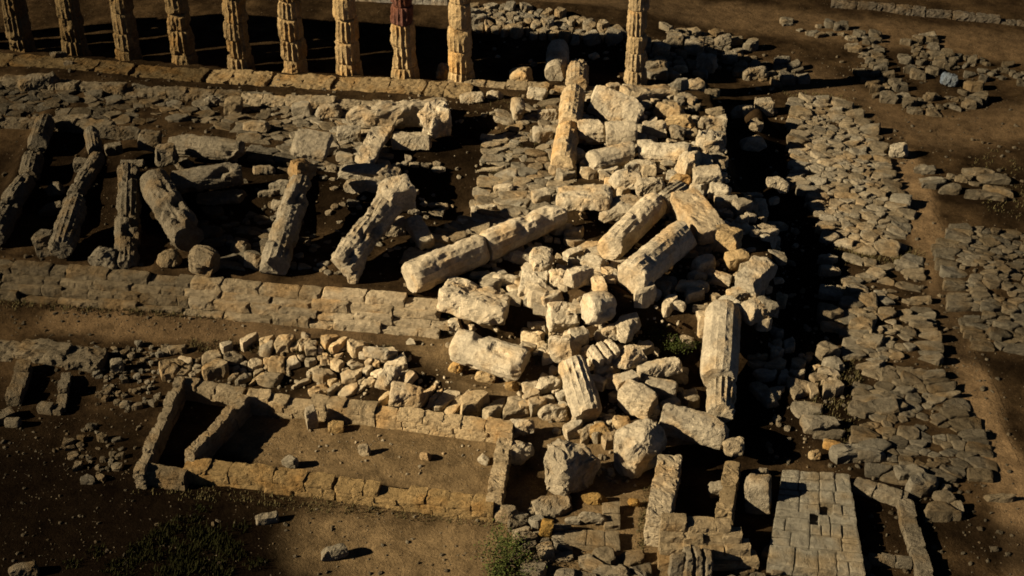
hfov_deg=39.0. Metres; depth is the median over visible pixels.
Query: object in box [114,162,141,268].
column drum
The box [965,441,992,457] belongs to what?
rubble stone
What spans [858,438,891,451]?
rubble stone
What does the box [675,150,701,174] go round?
broken stone
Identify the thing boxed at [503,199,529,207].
rubble stone
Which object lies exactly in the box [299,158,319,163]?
rubble stone
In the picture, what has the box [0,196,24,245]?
column drum
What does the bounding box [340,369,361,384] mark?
rubble stone
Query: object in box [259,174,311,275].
column drum
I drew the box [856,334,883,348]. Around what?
rubble stone
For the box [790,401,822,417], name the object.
rubble stone
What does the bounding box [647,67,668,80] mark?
rubble stone
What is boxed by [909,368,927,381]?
rubble stone
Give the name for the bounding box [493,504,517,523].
broken stone
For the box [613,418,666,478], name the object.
boulder
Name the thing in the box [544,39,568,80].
column drum
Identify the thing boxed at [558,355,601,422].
column drum
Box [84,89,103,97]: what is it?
rubble stone
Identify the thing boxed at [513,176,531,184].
rubble stone
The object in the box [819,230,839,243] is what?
rubble stone
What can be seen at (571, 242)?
rubble stone
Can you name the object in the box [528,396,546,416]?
rubble stone
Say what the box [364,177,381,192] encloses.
stone block
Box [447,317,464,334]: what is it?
broken stone
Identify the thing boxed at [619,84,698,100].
stone block
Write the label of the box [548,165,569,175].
boulder
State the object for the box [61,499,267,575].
scrub
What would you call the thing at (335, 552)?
broken stone
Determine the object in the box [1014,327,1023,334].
rubble stone
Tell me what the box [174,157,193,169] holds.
broken stone
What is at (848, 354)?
rubble stone
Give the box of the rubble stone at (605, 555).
[592,546,615,564]
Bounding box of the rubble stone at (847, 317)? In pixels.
[832,310,855,326]
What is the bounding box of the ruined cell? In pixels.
[644,454,758,571]
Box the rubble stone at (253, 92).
[247,91,272,94]
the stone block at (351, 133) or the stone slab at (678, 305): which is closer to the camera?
the stone slab at (678, 305)
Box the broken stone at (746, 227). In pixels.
[730,221,778,249]
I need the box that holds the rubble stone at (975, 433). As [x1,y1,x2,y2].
[958,429,986,439]
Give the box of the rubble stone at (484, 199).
[476,196,493,204]
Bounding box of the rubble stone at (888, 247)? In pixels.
[873,239,900,257]
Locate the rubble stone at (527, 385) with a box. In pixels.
[521,380,537,392]
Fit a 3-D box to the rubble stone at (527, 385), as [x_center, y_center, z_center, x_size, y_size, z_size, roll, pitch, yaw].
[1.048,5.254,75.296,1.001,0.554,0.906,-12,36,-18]
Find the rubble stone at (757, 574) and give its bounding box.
[749,572,765,575]
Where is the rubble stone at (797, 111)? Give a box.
[789,105,812,117]
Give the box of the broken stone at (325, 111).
[315,103,342,119]
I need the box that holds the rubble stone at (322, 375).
[312,368,336,383]
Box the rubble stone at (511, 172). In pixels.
[494,168,516,178]
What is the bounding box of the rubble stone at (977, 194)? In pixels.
[964,189,1006,201]
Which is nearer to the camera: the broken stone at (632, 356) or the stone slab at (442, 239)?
the broken stone at (632, 356)
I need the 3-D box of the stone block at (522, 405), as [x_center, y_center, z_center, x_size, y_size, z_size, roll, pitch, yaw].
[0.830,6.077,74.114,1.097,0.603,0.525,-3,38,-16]
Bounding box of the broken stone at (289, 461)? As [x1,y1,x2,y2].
[281,455,298,467]
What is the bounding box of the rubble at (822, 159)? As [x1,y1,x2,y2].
[0,1,1023,575]
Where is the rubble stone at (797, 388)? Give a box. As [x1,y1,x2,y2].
[786,377,809,399]
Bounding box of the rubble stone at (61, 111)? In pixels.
[55,108,71,115]
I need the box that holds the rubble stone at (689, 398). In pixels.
[678,388,699,408]
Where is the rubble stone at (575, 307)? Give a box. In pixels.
[570,299,580,312]
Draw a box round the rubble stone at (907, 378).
[900,370,923,385]
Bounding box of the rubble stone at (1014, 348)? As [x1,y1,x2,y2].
[1003,343,1023,355]
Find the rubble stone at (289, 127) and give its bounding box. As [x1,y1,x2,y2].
[282,124,300,131]
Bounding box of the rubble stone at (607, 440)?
[601,429,615,449]
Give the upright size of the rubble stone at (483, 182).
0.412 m
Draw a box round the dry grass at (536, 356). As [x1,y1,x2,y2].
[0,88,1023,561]
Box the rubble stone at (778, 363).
[763,356,786,373]
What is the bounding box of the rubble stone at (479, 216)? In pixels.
[471,212,495,222]
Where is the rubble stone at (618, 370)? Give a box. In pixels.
[609,360,620,373]
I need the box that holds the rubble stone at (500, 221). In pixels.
[495,218,512,223]
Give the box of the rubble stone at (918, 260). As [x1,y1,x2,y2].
[900,253,923,266]
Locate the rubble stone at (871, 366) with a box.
[855,360,884,371]
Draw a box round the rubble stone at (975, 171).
[961,167,994,177]
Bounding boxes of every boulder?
[49,51,67,58]
[119,400,130,409]
[156,248,181,267]
[301,332,310,338]
[506,440,533,464]
[543,438,600,495]
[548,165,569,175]
[578,511,607,523]
[594,364,615,376]
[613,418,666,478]
[652,41,670,57]
[687,269,707,280]
[722,436,744,456]
[808,449,821,459]
[889,142,908,157]
[940,72,957,86]
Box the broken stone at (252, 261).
[244,251,260,270]
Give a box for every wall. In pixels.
[0,52,210,81]
[0,74,246,100]
[0,114,115,132]
[206,69,473,98]
[241,93,448,108]
[355,0,448,5]
[448,78,615,92]
[831,0,1023,26]
[852,477,932,575]
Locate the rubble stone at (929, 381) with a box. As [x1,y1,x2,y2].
[923,378,949,385]
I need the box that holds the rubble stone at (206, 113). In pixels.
[195,110,214,116]
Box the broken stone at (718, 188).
[707,182,731,198]
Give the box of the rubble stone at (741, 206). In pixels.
[731,197,753,215]
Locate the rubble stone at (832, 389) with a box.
[822,380,844,399]
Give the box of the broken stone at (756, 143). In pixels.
[739,135,766,151]
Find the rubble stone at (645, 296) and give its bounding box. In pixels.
[633,282,656,307]
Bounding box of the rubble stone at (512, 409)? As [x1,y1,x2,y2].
[503,396,529,419]
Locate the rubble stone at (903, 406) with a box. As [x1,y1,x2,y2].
[897,401,907,412]
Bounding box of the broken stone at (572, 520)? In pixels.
[565,516,581,523]
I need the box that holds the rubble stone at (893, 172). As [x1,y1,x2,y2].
[872,170,896,179]
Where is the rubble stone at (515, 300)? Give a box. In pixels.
[506,290,521,306]
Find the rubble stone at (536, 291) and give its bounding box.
[525,282,552,307]
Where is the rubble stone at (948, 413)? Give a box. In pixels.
[939,407,969,419]
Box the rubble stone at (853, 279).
[841,276,863,283]
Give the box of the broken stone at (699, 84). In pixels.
[688,78,705,90]
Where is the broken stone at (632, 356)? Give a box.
[612,344,646,368]
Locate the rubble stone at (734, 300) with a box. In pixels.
[718,295,741,314]
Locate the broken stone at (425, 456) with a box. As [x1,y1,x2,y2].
[419,452,431,460]
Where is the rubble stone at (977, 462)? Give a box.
[964,456,997,472]
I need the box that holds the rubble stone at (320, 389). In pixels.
[308,384,327,396]
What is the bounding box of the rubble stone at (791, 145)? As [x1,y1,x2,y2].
[785,141,804,150]
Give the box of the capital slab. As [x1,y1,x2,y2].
[290,128,333,161]
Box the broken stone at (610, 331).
[601,323,617,339]
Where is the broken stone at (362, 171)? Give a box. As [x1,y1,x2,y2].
[337,163,400,179]
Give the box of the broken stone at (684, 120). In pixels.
[665,114,695,127]
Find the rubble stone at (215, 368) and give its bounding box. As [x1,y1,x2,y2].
[202,358,229,380]
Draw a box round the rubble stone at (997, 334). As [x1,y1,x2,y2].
[987,327,1011,341]
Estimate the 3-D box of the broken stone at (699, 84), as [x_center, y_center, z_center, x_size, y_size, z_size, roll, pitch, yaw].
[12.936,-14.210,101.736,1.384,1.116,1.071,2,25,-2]
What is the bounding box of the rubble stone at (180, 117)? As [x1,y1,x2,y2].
[165,113,189,121]
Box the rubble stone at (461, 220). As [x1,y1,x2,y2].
[458,218,467,223]
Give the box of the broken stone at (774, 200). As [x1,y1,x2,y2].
[768,196,779,205]
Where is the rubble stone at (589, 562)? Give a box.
[578,553,603,571]
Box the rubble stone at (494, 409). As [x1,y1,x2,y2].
[482,398,504,418]
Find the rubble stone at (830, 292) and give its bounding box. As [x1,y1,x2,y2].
[818,284,842,300]
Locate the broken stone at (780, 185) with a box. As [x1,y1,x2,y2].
[765,176,789,193]
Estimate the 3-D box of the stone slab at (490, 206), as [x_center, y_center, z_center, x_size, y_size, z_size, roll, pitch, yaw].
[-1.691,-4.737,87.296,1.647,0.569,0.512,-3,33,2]
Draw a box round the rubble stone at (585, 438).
[580,424,593,444]
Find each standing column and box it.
[1,0,36,52]
[54,0,91,56]
[109,0,142,60]
[164,0,197,64]
[222,0,255,69]
[277,0,307,73]
[332,0,362,75]
[390,0,419,79]
[447,0,475,81]
[624,0,649,84]
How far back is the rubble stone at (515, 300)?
78.64 m
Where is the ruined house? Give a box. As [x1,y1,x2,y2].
[133,376,514,522]
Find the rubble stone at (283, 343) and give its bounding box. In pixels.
[274,333,295,352]
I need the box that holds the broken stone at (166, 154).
[155,142,178,166]
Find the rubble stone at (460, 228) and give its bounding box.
[449,224,471,232]
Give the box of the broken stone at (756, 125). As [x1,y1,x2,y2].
[748,119,763,131]
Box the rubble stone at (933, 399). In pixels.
[922,393,946,404]
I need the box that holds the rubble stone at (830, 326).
[820,321,844,333]
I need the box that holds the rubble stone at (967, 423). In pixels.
[947,417,981,429]
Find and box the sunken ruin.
[0,338,108,424]
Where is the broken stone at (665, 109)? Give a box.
[653,101,684,116]
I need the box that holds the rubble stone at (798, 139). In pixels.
[786,132,809,145]
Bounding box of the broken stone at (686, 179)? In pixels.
[669,173,691,184]
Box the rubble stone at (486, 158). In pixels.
[479,154,503,163]
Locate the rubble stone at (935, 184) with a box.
[921,179,946,189]
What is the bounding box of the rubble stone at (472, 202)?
[469,200,475,207]
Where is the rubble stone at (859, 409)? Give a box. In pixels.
[847,399,875,418]
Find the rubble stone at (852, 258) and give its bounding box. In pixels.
[842,252,863,265]
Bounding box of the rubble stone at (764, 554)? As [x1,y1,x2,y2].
[760,544,769,560]
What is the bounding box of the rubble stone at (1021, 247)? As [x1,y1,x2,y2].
[1019,243,1023,251]
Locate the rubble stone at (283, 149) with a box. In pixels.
[276,145,292,155]
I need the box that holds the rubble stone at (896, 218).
[886,215,908,222]
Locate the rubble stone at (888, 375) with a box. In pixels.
[880,367,898,382]
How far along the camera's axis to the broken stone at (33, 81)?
99.68 m
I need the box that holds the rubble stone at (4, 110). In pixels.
[0,107,8,114]
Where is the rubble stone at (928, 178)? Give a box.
[919,176,944,182]
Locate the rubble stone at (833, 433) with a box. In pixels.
[812,429,844,439]
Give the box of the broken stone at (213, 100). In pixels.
[204,95,219,105]
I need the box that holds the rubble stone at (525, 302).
[523,296,527,306]
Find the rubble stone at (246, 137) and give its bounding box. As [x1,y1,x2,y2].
[236,133,262,142]
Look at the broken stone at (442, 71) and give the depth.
102.81 m
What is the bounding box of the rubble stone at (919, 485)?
[904,472,939,498]
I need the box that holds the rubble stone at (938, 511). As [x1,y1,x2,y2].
[922,501,960,522]
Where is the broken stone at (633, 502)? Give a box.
[628,498,639,506]
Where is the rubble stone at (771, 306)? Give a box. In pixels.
[757,295,778,317]
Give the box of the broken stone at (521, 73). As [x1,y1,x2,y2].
[509,66,533,81]
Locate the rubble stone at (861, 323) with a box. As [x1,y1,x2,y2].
[848,316,876,332]
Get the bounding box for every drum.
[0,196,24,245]
[1,173,35,206]
[19,150,43,180]
[27,113,54,153]
[48,192,86,258]
[67,151,104,197]
[84,125,102,154]
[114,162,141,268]
[140,168,203,251]
[168,134,244,160]
[170,162,243,193]
[188,245,220,276]
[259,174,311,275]
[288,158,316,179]
[330,192,402,276]
[401,234,489,292]
[449,329,529,380]
[479,205,567,260]
[510,97,524,120]
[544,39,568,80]
[550,120,579,169]
[558,83,585,124]
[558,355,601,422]
[565,58,588,90]
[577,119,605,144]
[585,141,634,171]
[597,192,666,260]
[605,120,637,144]
[617,220,696,293]
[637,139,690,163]
[658,181,687,212]
[682,546,713,575]
[700,299,741,386]
[706,376,736,422]
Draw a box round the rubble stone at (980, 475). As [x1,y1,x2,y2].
[966,468,992,482]
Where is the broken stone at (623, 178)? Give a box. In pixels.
[608,169,641,189]
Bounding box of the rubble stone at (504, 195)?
[499,191,521,199]
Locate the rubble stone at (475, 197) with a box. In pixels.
[474,190,490,200]
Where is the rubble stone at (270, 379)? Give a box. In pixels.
[256,372,283,387]
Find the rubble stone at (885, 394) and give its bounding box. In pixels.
[879,391,902,400]
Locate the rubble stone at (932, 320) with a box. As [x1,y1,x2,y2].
[916,315,936,326]
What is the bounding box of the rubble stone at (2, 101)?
[0,99,9,103]
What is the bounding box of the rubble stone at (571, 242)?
[563,237,584,246]
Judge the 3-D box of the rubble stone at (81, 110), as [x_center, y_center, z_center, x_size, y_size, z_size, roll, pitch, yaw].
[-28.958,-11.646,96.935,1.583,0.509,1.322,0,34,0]
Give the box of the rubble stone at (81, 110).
[69,107,91,114]
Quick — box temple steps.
[0,259,449,338]
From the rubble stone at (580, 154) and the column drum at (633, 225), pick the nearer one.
the column drum at (633, 225)
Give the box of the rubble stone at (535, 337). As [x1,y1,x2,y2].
[520,327,544,345]
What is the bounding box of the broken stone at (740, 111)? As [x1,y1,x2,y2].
[730,104,754,118]
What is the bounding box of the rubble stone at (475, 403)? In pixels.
[460,390,489,416]
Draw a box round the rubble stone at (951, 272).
[939,265,967,278]
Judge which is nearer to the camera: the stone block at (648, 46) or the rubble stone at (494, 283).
the rubble stone at (494, 283)
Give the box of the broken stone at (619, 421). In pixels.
[612,415,630,429]
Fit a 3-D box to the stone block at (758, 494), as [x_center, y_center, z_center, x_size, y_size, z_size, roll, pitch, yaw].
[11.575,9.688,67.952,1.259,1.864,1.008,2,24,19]
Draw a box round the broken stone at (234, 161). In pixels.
[223,158,237,163]
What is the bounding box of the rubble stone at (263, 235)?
[258,233,268,239]
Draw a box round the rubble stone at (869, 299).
[854,292,878,309]
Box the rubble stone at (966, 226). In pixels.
[948,223,972,230]
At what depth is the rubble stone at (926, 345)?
78.30 m
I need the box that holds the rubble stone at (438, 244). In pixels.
[425,233,444,248]
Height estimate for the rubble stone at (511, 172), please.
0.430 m
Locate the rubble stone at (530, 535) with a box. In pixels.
[512,531,537,545]
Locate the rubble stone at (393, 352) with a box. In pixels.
[379,347,397,362]
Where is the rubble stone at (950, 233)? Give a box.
[945,228,967,238]
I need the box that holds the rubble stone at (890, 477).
[880,470,907,485]
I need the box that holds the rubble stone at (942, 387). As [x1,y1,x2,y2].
[926,381,955,392]
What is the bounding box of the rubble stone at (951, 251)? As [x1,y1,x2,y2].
[932,247,960,255]
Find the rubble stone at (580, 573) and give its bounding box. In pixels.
[572,567,597,575]
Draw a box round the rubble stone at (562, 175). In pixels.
[556,168,576,180]
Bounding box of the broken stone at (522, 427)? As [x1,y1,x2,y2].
[510,419,534,437]
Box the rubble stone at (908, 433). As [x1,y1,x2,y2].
[896,425,920,441]
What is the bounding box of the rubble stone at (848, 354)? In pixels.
[841,348,865,359]
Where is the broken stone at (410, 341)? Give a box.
[406,338,415,344]
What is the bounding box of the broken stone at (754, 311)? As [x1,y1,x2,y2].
[740,298,769,325]
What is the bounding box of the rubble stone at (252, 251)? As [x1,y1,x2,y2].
[241,249,260,257]
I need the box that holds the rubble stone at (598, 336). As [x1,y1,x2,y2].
[594,329,614,341]
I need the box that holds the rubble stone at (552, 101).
[537,98,559,106]
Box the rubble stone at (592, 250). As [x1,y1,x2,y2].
[584,246,603,258]
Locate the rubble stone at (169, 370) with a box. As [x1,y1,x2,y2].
[159,360,180,381]
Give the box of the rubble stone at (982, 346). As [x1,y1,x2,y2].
[970,340,994,351]
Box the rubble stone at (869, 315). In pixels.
[857,313,877,318]
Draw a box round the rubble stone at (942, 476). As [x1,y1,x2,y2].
[929,468,956,483]
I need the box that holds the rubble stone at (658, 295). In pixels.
[654,288,661,301]
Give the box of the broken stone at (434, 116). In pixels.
[417,99,451,138]
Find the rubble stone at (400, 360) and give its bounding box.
[384,352,407,369]
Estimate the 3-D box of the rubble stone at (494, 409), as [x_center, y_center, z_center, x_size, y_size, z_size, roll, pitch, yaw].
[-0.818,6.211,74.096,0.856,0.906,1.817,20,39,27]
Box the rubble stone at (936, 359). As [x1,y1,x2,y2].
[919,353,943,365]
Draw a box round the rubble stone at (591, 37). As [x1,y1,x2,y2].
[583,29,600,45]
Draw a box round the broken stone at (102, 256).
[88,246,118,269]
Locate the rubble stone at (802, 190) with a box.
[795,184,818,196]
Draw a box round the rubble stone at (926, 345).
[913,340,943,353]
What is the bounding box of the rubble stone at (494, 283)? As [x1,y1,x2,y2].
[479,278,501,288]
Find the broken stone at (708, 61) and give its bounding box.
[696,52,717,74]
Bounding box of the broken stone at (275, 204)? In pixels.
[271,199,280,210]
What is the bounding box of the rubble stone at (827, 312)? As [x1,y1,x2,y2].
[816,302,843,323]
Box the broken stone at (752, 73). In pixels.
[742,66,768,80]
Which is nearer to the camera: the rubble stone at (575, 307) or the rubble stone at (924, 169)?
the rubble stone at (575, 307)
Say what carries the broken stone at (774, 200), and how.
on the ground at (120, 516)
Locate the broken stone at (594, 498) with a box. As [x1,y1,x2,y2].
[581,492,607,505]
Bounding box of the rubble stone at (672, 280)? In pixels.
[657,276,676,290]
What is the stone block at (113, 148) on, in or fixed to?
on the ground at (120, 516)
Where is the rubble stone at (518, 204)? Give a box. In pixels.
[505,201,522,206]
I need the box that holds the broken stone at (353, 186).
[343,179,366,193]
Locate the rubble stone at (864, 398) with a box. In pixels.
[852,394,881,401]
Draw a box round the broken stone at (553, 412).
[538,403,568,421]
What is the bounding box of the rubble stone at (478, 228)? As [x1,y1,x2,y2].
[462,221,489,233]
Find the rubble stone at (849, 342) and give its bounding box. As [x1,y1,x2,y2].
[841,336,872,350]
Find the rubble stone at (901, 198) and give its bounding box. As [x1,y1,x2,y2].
[889,193,912,208]
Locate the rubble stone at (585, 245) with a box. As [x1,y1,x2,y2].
[577,241,598,251]
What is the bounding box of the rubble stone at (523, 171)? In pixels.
[517,167,537,176]
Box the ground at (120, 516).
[0,0,1023,575]
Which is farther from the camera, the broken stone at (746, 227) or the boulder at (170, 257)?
the broken stone at (746, 227)
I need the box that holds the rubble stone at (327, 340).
[320,334,339,349]
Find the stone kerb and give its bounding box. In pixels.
[602,501,619,530]
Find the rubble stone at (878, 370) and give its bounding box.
[870,361,887,373]
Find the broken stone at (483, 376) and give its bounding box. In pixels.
[474,371,495,382]
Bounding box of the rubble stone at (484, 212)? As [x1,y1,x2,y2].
[477,208,504,218]
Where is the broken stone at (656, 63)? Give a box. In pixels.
[645,57,666,68]
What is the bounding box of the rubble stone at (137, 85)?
[132,83,151,88]
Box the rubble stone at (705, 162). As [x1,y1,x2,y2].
[690,157,712,176]
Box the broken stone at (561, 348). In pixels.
[548,334,581,362]
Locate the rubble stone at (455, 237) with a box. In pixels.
[434,230,466,244]
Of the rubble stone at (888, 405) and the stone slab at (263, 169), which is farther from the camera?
the stone slab at (263, 169)
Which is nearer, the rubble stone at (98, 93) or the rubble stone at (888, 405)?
the rubble stone at (888, 405)
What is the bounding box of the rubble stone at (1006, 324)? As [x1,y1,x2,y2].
[992,319,1019,330]
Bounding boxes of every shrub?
[474,514,546,575]
[633,327,701,357]
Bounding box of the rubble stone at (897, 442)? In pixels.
[889,435,907,448]
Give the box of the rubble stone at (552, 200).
[550,196,555,204]
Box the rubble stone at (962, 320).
[958,317,984,325]
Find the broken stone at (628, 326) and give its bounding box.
[615,312,640,343]
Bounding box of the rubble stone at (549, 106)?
[546,104,558,113]
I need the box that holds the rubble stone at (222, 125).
[213,122,231,130]
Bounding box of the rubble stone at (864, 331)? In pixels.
[843,327,868,333]
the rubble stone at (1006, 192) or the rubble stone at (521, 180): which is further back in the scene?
the rubble stone at (1006, 192)
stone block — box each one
[4,417,21,427]
[31,229,53,256]
[73,157,86,172]
[99,125,140,140]
[104,141,123,155]
[110,358,123,373]
[137,129,161,151]
[224,96,242,114]
[291,101,313,116]
[304,404,318,429]
[327,141,340,155]
[328,420,343,432]
[336,125,360,141]
[347,263,365,283]
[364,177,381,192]
[376,173,416,211]
[385,216,405,236]
[389,381,423,407]
[391,131,431,150]
[402,370,417,383]
[404,215,434,249]
[437,276,510,324]
[517,262,549,301]
[518,400,528,408]
[520,560,546,575]
[527,321,547,334]
[531,187,549,203]
[532,125,552,142]
[536,541,555,562]
[538,518,553,538]
[546,301,579,332]
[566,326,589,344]
[580,253,606,272]
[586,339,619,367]
[591,374,607,391]
[597,165,618,176]
[606,82,620,90]
[613,370,638,391]
[617,379,657,418]
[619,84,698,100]
[637,340,654,355]
[642,120,666,138]
[645,37,651,52]
[645,376,677,399]
[658,403,728,449]
[659,396,680,410]
[666,32,683,47]
[667,552,684,575]
[669,187,724,244]
[684,37,704,55]
[691,254,715,272]
[692,164,722,189]
[708,480,722,497]
[709,224,742,253]
[711,270,731,287]
[714,195,737,210]
[720,50,737,63]
[723,249,748,271]
[735,255,777,297]
[744,473,771,514]
[754,97,774,115]
[822,438,840,449]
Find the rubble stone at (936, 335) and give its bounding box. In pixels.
[917,330,941,341]
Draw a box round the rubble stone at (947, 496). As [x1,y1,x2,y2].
[932,490,955,503]
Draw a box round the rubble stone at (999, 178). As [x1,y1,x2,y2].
[976,173,1010,184]
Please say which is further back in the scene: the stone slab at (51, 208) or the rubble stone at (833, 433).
the stone slab at (51, 208)
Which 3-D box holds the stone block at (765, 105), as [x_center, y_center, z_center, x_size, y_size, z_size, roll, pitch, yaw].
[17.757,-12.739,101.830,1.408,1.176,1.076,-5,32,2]
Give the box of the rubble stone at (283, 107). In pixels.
[278,106,290,109]
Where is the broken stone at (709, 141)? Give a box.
[695,129,726,153]
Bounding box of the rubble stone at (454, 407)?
[444,389,471,413]
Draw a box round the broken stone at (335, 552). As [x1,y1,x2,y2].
[321,543,348,561]
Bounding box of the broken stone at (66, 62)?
[63,60,74,65]
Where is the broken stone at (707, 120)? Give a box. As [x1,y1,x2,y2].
[700,115,713,127]
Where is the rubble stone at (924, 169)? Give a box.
[914,164,935,173]
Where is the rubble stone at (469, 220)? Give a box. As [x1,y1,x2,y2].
[455,215,478,223]
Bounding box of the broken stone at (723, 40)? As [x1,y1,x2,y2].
[714,33,732,48]
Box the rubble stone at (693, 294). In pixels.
[684,287,704,303]
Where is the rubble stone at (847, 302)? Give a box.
[839,296,865,308]
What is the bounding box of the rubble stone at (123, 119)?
[113,114,130,123]
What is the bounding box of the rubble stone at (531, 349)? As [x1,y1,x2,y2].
[523,346,533,356]
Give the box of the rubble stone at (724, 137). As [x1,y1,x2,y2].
[716,131,726,146]
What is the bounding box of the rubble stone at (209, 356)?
[202,349,221,364]
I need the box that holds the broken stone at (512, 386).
[505,381,518,390]
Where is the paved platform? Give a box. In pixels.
[766,470,865,575]
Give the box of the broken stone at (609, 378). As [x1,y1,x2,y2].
[604,372,619,388]
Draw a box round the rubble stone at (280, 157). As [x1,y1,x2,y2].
[273,152,297,162]
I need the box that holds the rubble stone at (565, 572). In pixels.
[554,568,575,575]
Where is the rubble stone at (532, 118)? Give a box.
[525,114,538,122]
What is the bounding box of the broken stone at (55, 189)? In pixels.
[45,182,65,195]
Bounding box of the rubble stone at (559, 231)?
[550,223,572,235]
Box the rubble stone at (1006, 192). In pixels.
[982,184,1013,197]
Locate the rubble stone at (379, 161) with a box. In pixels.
[375,159,389,163]
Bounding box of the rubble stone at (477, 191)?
[472,187,489,196]
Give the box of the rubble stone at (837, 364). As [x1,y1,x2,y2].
[821,356,844,371]
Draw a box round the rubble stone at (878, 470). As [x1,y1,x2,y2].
[864,462,892,477]
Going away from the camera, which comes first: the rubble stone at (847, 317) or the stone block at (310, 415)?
the stone block at (310, 415)
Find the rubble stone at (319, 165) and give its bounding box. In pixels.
[316,162,336,172]
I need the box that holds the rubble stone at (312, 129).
[302,127,324,131]
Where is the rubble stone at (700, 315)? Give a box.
[696,310,704,337]
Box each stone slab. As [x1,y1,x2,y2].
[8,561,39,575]
[38,201,61,215]
[62,114,91,119]
[120,159,144,166]
[167,344,186,354]
[196,189,245,205]
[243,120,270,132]
[252,165,275,174]
[255,511,278,524]
[257,189,279,197]
[268,179,288,194]
[336,151,355,162]
[346,97,448,128]
[355,125,393,163]
[363,346,388,359]
[432,234,449,244]
[459,91,483,102]
[471,204,497,211]
[493,183,514,193]
[493,274,518,285]
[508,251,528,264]
[527,86,547,100]
[531,495,571,518]
[537,109,557,120]
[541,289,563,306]
[556,184,612,211]
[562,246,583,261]
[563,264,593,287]
[564,530,619,550]
[575,426,584,437]
[587,85,644,123]
[588,52,599,59]
[592,564,629,575]
[599,195,639,222]
[629,159,654,172]
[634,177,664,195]
[636,357,682,378]
[653,405,659,415]
[666,299,685,311]
[666,436,695,445]
[673,65,687,72]
[675,279,709,292]
[726,287,749,300]
[748,381,778,408]
[767,221,788,231]
[949,500,963,516]
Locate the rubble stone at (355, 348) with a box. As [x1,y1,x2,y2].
[347,338,369,357]
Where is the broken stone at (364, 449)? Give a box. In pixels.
[358,443,370,455]
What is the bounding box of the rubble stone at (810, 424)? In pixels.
[799,414,839,433]
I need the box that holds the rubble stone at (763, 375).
[752,368,776,381]
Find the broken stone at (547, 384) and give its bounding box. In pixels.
[535,375,561,394]
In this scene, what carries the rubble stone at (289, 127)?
on the ground at (120, 516)
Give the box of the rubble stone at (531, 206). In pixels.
[527,200,549,210]
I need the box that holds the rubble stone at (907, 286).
[895,281,920,292]
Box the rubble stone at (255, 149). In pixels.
[246,144,278,155]
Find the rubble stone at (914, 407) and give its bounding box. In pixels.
[903,400,922,412]
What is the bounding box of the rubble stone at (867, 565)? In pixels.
[863,556,871,573]
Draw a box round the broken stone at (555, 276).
[547,268,565,289]
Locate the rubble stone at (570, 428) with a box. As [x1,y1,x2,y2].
[562,419,582,439]
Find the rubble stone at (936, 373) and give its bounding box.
[922,369,945,378]
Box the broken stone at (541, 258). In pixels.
[529,246,553,271]
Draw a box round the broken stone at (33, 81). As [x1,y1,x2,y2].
[17,71,59,91]
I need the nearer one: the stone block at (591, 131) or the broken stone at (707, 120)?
the stone block at (591, 131)
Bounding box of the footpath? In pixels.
[892,161,1023,575]
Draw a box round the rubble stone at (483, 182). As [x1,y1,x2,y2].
[477,176,499,187]
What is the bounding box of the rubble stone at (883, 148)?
[867,142,889,153]
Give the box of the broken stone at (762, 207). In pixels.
[753,198,768,216]
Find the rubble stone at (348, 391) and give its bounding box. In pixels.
[338,382,358,397]
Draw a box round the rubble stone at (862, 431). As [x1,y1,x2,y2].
[851,425,880,438]
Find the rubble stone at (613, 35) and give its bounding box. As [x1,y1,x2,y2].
[605,27,622,45]
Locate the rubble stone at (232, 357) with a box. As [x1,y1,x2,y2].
[223,350,243,364]
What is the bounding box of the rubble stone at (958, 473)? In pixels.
[939,465,965,479]
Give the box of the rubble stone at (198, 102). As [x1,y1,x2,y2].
[192,96,210,107]
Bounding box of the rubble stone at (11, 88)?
[5,87,17,91]
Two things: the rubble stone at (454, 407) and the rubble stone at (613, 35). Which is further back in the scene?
the rubble stone at (613, 35)
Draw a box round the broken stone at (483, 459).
[477,453,489,465]
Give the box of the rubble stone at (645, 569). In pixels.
[629,562,652,575]
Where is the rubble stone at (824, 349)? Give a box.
[815,341,840,361]
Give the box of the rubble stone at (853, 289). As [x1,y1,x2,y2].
[845,284,868,293]
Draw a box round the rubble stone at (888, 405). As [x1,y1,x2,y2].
[866,396,898,416]
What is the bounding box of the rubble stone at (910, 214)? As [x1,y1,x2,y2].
[896,208,916,219]
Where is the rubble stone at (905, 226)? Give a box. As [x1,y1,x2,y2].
[891,221,911,232]
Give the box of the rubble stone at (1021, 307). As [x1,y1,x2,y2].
[1018,303,1023,312]
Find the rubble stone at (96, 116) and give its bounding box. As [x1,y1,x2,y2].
[91,114,107,119]
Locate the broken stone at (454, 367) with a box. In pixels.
[448,362,462,373]
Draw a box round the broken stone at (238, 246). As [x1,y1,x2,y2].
[230,241,250,251]
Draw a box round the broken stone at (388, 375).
[375,365,401,389]
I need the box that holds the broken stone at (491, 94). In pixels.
[486,90,503,98]
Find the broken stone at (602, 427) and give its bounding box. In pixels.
[589,422,610,441]
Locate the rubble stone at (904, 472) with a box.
[893,464,925,479]
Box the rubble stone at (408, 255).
[399,250,427,263]
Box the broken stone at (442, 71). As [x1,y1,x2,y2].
[436,63,448,79]
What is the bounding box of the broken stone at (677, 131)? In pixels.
[669,124,685,139]
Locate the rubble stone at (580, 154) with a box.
[576,147,584,163]
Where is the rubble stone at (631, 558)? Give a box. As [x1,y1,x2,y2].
[620,550,644,567]
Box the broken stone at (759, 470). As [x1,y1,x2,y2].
[751,467,768,473]
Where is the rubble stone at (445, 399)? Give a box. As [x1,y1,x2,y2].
[433,389,459,410]
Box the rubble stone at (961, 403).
[943,398,970,412]
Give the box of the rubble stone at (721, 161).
[712,155,728,168]
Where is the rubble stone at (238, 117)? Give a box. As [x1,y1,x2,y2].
[224,114,246,120]

